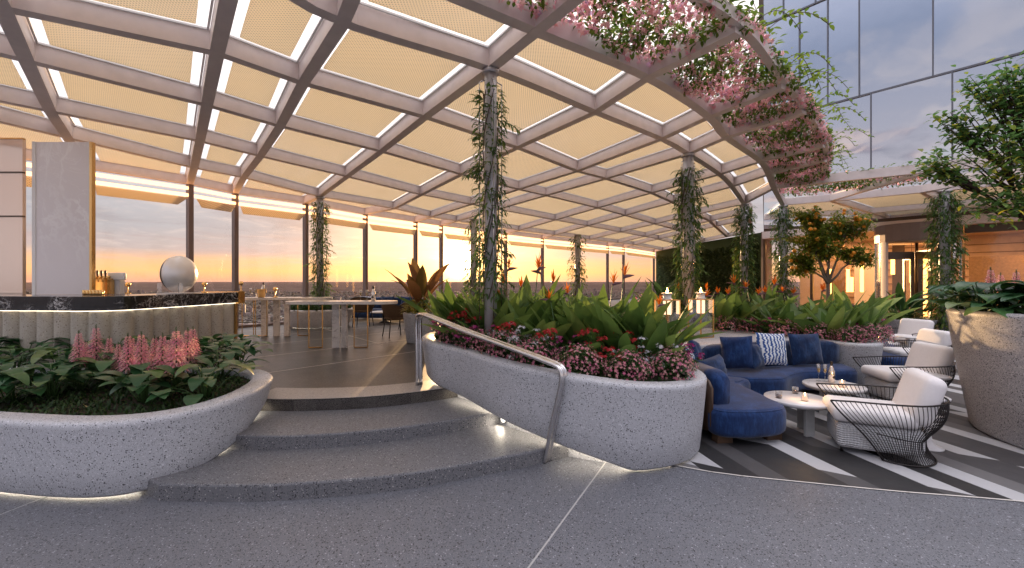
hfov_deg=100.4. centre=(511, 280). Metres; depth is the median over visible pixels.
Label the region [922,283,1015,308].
hosta
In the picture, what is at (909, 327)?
wire armchair
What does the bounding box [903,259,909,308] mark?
door leaf
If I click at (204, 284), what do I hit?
brass lamp
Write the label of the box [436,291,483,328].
canna clump
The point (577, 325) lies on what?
canna clump
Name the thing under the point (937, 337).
wire armchair
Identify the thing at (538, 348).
flower bush
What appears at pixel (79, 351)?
flower spike
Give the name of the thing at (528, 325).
canna clump
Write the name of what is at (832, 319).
canna clump
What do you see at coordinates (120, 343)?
hosta
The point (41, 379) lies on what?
hosta
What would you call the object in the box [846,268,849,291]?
tube lamp
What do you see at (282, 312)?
city houses
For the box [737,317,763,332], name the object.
flower bush
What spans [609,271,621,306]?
bird of paradise
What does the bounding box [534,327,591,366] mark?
flowering plant
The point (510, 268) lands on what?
bird of paradise
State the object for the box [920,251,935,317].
door leaf
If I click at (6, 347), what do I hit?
hosta
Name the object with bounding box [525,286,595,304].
canna clump
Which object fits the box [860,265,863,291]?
tube lamp
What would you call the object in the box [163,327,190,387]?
flower spike
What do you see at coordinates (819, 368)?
champagne flute
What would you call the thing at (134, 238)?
sky
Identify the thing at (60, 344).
hosta
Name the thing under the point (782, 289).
bird of paradise
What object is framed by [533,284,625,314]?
canna clump
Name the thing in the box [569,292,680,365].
canna clump
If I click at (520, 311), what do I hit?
canna clump
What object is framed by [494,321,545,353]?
flowering plant
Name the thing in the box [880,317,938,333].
plant pot
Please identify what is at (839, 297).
canna clump
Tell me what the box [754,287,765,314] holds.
bird of paradise
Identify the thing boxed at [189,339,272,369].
hosta
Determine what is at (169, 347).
flower spike
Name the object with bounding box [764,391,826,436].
coffee table
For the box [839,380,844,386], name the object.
candle glass
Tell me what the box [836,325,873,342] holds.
flower bush
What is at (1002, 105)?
shade tree
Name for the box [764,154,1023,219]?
entrance canopy
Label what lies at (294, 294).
city trees
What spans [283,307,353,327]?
planter
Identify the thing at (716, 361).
cushion
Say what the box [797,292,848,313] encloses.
canna clump
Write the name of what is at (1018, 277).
flower spike
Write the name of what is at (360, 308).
woven chair
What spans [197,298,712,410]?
terrace floor
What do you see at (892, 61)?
glass tower
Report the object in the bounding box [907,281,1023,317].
hosta
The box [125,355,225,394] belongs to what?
hosta
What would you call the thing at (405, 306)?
woven chair
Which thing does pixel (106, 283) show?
beer tap tower
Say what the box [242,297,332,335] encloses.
table
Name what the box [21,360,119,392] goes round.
hosta
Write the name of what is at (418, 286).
strelitzia plant
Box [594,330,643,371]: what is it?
flowering plant
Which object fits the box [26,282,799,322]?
city plain
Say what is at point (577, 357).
flower bush
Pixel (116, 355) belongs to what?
flower spike
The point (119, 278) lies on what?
payment screen
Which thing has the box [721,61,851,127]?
flowering creeper
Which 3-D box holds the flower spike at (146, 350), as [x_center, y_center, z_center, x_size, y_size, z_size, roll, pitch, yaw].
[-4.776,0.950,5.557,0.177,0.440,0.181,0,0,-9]
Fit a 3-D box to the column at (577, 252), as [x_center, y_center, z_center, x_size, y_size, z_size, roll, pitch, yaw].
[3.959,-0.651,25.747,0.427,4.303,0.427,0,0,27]
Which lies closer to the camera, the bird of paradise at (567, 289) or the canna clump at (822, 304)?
the bird of paradise at (567, 289)
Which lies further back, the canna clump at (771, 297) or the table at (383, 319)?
the table at (383, 319)
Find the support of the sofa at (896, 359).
on the lounge floor at (972, 460)
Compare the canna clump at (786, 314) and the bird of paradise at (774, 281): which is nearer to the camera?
the canna clump at (786, 314)
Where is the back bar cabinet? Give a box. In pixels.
[0,138,25,294]
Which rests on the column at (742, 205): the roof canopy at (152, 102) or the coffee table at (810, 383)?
the roof canopy at (152, 102)
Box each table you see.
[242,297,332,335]
[285,300,397,347]
[370,310,388,322]
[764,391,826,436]
[802,379,867,415]
[888,341,899,345]
[896,335,916,346]
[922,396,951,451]
[927,372,951,419]
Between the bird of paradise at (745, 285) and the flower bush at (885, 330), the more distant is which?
the bird of paradise at (745, 285)
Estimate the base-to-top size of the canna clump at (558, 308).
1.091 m
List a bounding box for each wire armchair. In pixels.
[816,368,949,467]
[852,341,955,408]
[878,318,933,346]
[879,328,952,355]
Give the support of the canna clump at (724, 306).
in the planter at (849, 350)
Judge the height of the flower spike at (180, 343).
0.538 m
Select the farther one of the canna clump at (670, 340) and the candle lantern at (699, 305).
the candle lantern at (699, 305)
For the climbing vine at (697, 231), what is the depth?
10.12 m
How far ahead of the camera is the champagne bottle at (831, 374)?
6.37 m
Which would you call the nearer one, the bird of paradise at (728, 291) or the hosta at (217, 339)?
the hosta at (217, 339)
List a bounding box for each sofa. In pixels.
[352,297,421,317]
[676,340,857,443]
[875,336,906,365]
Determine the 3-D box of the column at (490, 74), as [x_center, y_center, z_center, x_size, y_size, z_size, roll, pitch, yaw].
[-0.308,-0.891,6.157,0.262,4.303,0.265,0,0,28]
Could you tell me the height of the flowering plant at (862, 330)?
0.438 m
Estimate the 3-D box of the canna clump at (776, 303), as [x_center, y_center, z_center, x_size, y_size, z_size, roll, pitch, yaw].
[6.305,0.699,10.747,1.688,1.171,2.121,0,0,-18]
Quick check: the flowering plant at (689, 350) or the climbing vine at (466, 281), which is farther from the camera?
the climbing vine at (466, 281)
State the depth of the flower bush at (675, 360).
4.83 m
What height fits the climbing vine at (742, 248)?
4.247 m
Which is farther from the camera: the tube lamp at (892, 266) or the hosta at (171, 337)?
the tube lamp at (892, 266)
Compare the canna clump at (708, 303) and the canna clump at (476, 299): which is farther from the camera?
the canna clump at (708, 303)
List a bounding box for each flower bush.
[436,321,480,345]
[458,328,500,352]
[477,328,525,358]
[508,337,558,368]
[555,343,606,374]
[602,348,654,380]
[642,348,696,380]
[650,344,698,373]
[711,315,740,331]
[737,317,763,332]
[769,318,802,335]
[802,322,838,339]
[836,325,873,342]
[854,323,894,342]
[867,322,896,338]
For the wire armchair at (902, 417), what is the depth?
4.66 m
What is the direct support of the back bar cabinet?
on the terrace floor at (391, 368)
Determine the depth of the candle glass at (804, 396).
5.39 m
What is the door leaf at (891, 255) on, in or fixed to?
in the revolving door at (909, 233)
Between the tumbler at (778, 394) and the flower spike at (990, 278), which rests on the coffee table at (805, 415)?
the tumbler at (778, 394)
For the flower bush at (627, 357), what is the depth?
4.65 m
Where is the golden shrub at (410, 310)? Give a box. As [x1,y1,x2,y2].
[400,298,431,313]
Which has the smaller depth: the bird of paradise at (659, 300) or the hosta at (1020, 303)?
the hosta at (1020, 303)
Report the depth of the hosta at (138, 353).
5.76 m
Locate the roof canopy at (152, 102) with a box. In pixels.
[0,0,828,251]
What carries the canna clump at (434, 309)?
in the planter at (636, 425)
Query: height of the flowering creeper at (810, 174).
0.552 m
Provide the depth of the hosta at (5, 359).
5.81 m
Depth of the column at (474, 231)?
19.18 m
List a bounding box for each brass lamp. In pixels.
[125,282,130,293]
[202,282,206,292]
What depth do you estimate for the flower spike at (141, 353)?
4.99 m
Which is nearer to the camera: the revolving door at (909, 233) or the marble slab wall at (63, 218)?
the marble slab wall at (63, 218)
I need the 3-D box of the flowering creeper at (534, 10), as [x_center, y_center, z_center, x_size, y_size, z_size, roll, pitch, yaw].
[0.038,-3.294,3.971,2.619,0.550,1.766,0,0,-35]
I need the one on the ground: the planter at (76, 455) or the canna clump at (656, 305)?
the planter at (76, 455)
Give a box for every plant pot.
[403,311,433,343]
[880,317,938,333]
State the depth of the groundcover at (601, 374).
5.00 m
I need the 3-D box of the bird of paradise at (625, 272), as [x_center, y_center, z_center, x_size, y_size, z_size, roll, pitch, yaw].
[1.774,0.479,6.610,0.261,1.677,0.085,0,0,-6]
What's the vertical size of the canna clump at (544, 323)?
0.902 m
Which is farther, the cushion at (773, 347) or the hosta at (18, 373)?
the cushion at (773, 347)
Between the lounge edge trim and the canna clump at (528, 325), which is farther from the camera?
the canna clump at (528, 325)
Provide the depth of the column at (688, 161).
10.16 m
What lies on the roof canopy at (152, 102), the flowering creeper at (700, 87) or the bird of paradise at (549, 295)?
the flowering creeper at (700, 87)
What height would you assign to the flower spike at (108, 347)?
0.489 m
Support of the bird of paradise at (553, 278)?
in the planter at (636, 425)
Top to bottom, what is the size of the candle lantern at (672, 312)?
1.040 m
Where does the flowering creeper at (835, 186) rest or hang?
on the entrance canopy at (907, 198)
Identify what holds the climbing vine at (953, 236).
attached to the column at (942, 244)
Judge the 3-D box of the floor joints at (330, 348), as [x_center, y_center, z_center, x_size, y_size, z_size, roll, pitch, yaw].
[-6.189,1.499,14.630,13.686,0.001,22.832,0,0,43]
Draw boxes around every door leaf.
[888,251,914,316]
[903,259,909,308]
[917,250,931,318]
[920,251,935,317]
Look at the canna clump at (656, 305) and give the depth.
10.70 m
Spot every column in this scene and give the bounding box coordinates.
[315,196,324,305]
[469,218,478,296]
[478,66,502,349]
[574,234,580,296]
[681,152,694,328]
[739,203,748,300]
[778,205,787,301]
[936,190,953,331]
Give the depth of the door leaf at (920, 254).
19.26 m
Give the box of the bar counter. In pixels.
[0,291,244,365]
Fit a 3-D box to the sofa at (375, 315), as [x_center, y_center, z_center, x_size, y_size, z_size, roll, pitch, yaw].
[-4.996,1.035,16.630,2.800,0.770,0.960,0,0,8]
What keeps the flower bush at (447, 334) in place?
in the planter at (636, 425)
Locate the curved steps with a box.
[139,380,568,501]
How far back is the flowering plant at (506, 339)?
5.70 m
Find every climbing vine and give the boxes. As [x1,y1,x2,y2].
[303,202,335,297]
[459,220,483,298]
[461,82,522,304]
[566,235,587,298]
[666,167,712,316]
[729,204,758,302]
[767,205,798,304]
[918,192,970,330]
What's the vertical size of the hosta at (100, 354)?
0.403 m
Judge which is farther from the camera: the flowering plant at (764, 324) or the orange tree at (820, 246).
the orange tree at (820, 246)
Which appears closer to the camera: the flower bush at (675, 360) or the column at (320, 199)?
the flower bush at (675, 360)
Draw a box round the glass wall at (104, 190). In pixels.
[26,162,655,327]
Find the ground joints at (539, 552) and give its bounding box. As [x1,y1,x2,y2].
[0,462,605,567]
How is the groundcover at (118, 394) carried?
on the planter at (76, 455)
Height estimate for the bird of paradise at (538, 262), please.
1.733 m
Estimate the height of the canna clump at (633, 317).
1.197 m
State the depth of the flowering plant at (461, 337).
5.84 m
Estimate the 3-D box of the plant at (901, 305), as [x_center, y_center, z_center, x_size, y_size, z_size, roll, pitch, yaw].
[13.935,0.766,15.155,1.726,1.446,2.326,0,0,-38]
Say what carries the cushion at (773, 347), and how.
on the sofa at (738, 404)
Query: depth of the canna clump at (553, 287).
6.77 m
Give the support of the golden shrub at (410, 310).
on the plant pot at (409, 321)
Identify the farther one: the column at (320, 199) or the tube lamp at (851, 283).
the tube lamp at (851, 283)
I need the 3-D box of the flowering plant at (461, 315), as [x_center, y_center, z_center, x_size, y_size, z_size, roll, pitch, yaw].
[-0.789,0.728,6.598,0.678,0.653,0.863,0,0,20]
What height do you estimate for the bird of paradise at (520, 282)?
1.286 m
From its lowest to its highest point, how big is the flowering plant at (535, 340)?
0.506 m
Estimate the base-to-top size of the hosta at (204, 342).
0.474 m
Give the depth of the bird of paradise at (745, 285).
11.21 m
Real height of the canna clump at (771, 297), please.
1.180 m
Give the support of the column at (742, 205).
on the terrace floor at (391, 368)
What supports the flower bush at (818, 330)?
in the planter at (849, 350)
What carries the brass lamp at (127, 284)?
on the bar counter
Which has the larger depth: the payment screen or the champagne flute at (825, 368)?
the payment screen
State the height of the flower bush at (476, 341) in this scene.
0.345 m
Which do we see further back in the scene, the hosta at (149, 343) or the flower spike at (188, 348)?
the hosta at (149, 343)
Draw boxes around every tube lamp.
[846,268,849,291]
[850,276,852,291]
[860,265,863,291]
[891,259,894,273]
[909,243,911,281]
[923,244,926,315]
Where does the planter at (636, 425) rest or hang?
on the ground
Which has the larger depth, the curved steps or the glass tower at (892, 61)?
the glass tower at (892, 61)
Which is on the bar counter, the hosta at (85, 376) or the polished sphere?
the polished sphere
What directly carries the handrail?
on the curved steps
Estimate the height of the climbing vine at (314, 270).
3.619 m
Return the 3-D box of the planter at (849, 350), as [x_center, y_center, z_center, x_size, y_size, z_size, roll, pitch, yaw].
[6.648,1.570,11.077,4.780,0.820,5.045,0,0,45]
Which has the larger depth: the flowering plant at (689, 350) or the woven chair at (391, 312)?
the woven chair at (391, 312)
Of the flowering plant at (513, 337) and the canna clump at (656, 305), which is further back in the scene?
the canna clump at (656, 305)
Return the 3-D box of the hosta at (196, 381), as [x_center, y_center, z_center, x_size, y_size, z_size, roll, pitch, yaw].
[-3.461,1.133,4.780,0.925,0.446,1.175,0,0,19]
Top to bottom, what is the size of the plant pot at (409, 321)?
0.720 m
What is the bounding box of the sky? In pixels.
[0,0,803,281]
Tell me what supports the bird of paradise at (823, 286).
in the planter at (849, 350)
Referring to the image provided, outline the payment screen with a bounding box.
[108,273,125,293]
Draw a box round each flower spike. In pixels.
[70,330,87,367]
[80,340,92,368]
[87,324,103,360]
[101,336,113,360]
[110,342,126,376]
[115,333,135,376]
[127,331,153,371]
[142,338,150,360]
[145,335,160,368]
[151,332,172,380]
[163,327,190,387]
[165,337,173,363]
[173,332,184,358]
[180,327,199,373]
[186,326,202,372]
[984,267,996,292]
[993,272,1003,291]
[1011,269,1022,312]
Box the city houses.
[26,288,643,324]
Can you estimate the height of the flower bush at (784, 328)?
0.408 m
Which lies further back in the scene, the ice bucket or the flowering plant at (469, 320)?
the ice bucket
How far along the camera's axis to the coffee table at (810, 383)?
6.15 m
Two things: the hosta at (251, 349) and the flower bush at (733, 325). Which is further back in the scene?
the flower bush at (733, 325)
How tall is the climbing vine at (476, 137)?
3.131 m
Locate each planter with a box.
[0,366,272,497]
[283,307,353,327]
[422,332,706,470]
[681,325,883,384]
[946,306,1023,448]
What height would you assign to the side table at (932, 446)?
0.606 m
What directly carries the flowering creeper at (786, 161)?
on the roof canopy at (152, 102)
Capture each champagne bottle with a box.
[371,286,375,300]
[828,361,834,382]
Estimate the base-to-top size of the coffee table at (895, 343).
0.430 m
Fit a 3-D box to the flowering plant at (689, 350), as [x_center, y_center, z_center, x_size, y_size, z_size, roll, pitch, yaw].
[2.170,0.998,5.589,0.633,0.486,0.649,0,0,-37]
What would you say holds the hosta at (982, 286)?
in the planter at (988, 348)
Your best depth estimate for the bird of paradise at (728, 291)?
10.73 m
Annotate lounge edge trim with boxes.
[675,465,1023,501]
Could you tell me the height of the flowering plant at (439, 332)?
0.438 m
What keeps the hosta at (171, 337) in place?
in the planter at (76, 455)
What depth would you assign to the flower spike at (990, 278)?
5.74 m
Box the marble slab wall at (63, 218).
[32,141,95,294]
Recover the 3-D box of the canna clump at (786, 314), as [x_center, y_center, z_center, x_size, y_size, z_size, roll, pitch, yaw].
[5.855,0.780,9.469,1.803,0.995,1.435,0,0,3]
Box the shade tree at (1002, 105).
[908,50,1023,230]
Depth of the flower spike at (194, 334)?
5.56 m
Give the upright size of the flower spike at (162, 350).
0.611 m
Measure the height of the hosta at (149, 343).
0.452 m
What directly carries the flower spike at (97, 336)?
attached to the hosta at (138, 353)
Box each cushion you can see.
[381,297,393,307]
[687,340,702,360]
[698,354,726,373]
[720,336,755,368]
[752,344,764,368]
[755,332,787,365]
[788,333,823,364]
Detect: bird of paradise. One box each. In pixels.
[505,257,516,291]
[519,276,522,298]
[531,258,542,296]
[534,252,545,302]
[540,288,553,319]
[551,269,555,283]
[563,282,570,305]
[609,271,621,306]
[621,261,633,299]
[656,292,664,308]
[725,288,733,299]
[727,274,736,292]
[739,281,750,304]
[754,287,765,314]
[771,276,779,301]
[776,287,786,300]
[790,286,799,296]
[820,283,825,298]
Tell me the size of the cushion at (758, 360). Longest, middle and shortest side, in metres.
0.420 x 0.400 x 0.194 m
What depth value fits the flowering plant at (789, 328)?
9.09 m
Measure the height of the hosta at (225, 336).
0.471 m
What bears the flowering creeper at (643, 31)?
on the roof canopy at (152, 102)
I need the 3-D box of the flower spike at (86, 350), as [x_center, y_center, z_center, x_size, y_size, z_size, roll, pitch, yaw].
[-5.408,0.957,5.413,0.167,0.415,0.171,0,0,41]
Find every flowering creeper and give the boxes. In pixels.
[499,0,556,20]
[553,0,763,67]
[663,6,834,109]
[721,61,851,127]
[739,91,867,156]
[767,128,873,171]
[774,144,856,185]
[779,149,1019,196]
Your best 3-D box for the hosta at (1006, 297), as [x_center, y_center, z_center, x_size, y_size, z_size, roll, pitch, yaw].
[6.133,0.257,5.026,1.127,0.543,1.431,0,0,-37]
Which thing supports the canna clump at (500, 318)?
in the planter at (636, 425)
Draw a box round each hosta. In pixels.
[0,336,22,363]
[0,338,47,364]
[0,346,70,368]
[0,361,97,398]
[0,363,83,402]
[0,366,69,401]
[18,347,88,373]
[19,337,88,358]
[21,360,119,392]
[52,350,127,378]
[63,350,152,386]
[66,336,158,361]
[87,362,207,402]
[113,347,175,374]
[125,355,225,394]
[135,340,198,369]
[145,360,258,405]
[149,340,229,364]
[151,335,214,361]
[188,336,230,358]
[188,345,269,377]
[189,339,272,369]
[213,333,259,357]
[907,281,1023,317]
[920,282,1021,306]
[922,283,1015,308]
[927,282,1023,312]
[957,280,1023,315]
[979,282,1019,313]
[1006,301,1023,309]
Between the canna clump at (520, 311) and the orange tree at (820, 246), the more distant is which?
the orange tree at (820, 246)
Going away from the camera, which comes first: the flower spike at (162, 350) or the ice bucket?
the flower spike at (162, 350)
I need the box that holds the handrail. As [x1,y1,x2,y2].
[415,312,567,463]
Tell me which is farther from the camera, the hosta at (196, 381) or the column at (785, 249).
the column at (785, 249)
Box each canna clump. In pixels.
[396,279,482,327]
[422,286,515,342]
[432,287,537,346]
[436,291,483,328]
[456,281,526,330]
[470,274,569,309]
[475,290,508,308]
[477,274,598,343]
[488,296,602,347]
[511,284,618,333]
[516,295,620,356]
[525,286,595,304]
[531,277,640,334]
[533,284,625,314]
[540,295,628,359]
[556,282,724,343]
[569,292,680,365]
[601,294,712,366]
[610,294,712,362]
[631,280,707,319]
[681,292,716,315]
[695,283,777,329]
[708,291,781,330]
[709,290,755,314]
[719,285,783,310]
[735,294,818,333]
[746,292,848,333]
[748,286,823,327]
[762,290,879,340]
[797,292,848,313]
[819,291,920,338]
[822,283,902,318]
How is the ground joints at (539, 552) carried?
on the ground
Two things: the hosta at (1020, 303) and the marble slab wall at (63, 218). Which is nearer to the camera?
the hosta at (1020, 303)
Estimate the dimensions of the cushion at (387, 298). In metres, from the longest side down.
0.500 x 0.460 x 0.204 m
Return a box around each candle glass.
[801,393,807,401]
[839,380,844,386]
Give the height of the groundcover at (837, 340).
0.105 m
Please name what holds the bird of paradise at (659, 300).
in the planter at (636, 425)
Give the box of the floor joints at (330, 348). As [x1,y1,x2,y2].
[239,314,422,372]
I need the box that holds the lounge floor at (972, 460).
[674,329,1023,501]
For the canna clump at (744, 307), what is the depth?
10.05 m
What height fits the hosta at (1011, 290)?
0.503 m
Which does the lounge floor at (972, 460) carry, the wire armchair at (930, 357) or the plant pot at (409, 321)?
the wire armchair at (930, 357)
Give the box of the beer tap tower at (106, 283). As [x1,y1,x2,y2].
[96,270,114,293]
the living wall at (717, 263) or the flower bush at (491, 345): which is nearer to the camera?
the flower bush at (491, 345)
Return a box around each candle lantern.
[654,288,680,333]
[688,288,713,337]
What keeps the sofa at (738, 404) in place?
on the lounge floor at (972, 460)
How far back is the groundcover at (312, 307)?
13.53 m
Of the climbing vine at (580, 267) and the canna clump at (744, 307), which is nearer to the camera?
the canna clump at (744, 307)
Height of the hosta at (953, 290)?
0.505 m
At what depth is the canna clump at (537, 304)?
6.23 m
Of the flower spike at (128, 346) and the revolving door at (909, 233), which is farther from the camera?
the revolving door at (909, 233)
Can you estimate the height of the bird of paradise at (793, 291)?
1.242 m
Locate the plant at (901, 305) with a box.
[869,282,945,319]
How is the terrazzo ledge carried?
on the lounge floor at (972, 460)
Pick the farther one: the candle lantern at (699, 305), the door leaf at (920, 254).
the door leaf at (920, 254)
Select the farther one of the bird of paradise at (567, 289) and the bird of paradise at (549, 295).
the bird of paradise at (567, 289)
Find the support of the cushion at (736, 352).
on the sofa at (738, 404)
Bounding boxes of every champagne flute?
[816,364,820,380]
[823,364,827,381]
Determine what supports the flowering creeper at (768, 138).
on the roof canopy at (152, 102)
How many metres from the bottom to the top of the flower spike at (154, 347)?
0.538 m
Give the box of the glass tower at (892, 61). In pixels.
[759,0,1023,316]
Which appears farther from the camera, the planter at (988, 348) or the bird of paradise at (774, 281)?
the bird of paradise at (774, 281)
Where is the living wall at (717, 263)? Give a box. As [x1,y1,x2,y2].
[656,232,771,301]
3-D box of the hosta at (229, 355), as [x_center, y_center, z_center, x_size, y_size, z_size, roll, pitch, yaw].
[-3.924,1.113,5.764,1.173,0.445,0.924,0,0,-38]
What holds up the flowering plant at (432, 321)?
in the planter at (636, 425)
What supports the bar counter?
on the terrace floor at (391, 368)
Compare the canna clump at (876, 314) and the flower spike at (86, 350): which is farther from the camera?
the canna clump at (876, 314)
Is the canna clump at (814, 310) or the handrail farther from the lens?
the canna clump at (814, 310)
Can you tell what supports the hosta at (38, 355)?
in the planter at (76, 455)
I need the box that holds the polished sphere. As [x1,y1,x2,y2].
[156,256,200,293]
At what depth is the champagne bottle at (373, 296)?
9.37 m
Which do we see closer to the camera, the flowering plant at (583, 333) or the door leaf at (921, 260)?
the flowering plant at (583, 333)
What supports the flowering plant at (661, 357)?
in the planter at (636, 425)
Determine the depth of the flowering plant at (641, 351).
5.14 m
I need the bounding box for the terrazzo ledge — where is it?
[681,328,820,348]
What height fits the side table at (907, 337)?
0.606 m
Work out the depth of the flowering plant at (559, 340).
5.45 m
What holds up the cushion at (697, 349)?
on the sofa at (738, 404)
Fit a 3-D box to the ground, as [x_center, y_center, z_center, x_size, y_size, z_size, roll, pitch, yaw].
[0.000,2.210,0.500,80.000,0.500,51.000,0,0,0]
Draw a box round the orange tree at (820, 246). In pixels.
[778,205,877,299]
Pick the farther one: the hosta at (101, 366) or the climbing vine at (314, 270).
the climbing vine at (314, 270)
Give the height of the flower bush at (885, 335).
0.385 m
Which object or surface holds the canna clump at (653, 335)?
in the planter at (636, 425)
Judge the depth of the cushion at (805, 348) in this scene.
7.54 m
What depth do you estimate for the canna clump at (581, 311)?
5.76 m
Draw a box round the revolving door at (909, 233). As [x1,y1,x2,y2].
[874,221,962,318]
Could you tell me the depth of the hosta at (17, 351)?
6.63 m
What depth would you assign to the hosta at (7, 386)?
4.57 m
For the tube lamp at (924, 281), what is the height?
4.180 m
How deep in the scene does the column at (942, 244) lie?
14.46 m
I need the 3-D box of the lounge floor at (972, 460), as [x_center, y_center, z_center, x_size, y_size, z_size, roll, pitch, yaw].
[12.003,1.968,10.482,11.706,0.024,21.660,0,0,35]
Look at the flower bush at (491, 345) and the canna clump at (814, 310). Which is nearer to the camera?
the flower bush at (491, 345)
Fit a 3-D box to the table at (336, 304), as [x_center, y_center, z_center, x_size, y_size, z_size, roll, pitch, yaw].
[-3.800,0.975,9.550,2.450,1.050,0.660,0,0,-2]
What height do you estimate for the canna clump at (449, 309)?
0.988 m
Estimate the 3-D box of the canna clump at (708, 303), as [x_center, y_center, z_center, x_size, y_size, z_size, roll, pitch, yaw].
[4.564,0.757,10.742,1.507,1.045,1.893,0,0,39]
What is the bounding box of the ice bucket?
[256,289,266,297]
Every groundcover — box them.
[0,371,249,415]
[290,305,351,310]
[436,334,685,381]
[709,324,867,342]
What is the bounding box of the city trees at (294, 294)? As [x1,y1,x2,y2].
[26,290,655,323]
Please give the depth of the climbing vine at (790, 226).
17.25 m
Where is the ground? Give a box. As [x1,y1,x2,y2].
[0,456,1023,567]
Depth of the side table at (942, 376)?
6.01 m
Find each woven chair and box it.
[350,297,373,326]
[381,304,405,338]
[398,299,415,328]
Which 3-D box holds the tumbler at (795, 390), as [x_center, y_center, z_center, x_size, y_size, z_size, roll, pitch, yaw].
[3.837,1.484,5.780,0.082,0.085,0.081,0,0,0]
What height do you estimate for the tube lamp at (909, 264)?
2.494 m
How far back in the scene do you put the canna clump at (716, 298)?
10.93 m
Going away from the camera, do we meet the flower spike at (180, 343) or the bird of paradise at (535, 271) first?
the flower spike at (180, 343)
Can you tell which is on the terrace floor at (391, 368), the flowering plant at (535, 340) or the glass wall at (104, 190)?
the glass wall at (104, 190)
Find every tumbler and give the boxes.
[775,391,781,398]
[792,386,798,393]
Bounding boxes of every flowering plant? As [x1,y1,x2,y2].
[430,320,444,337]
[432,321,466,342]
[441,308,468,343]
[446,325,495,347]
[465,315,483,344]
[487,323,529,356]
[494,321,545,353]
[496,325,545,363]
[512,328,558,361]
[525,335,578,359]
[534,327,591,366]
[573,328,625,373]
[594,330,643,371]
[609,337,668,376]
[637,344,679,371]
[666,342,704,367]
[743,317,773,332]
[771,321,801,335]
[846,323,884,340]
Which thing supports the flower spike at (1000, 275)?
in the planter at (988, 348)
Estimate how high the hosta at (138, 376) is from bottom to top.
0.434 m
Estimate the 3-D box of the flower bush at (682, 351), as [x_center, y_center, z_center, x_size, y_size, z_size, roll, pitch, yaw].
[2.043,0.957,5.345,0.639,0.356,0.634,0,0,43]
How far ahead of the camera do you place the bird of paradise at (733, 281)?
11.03 m
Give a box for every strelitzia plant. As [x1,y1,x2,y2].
[385,258,450,312]
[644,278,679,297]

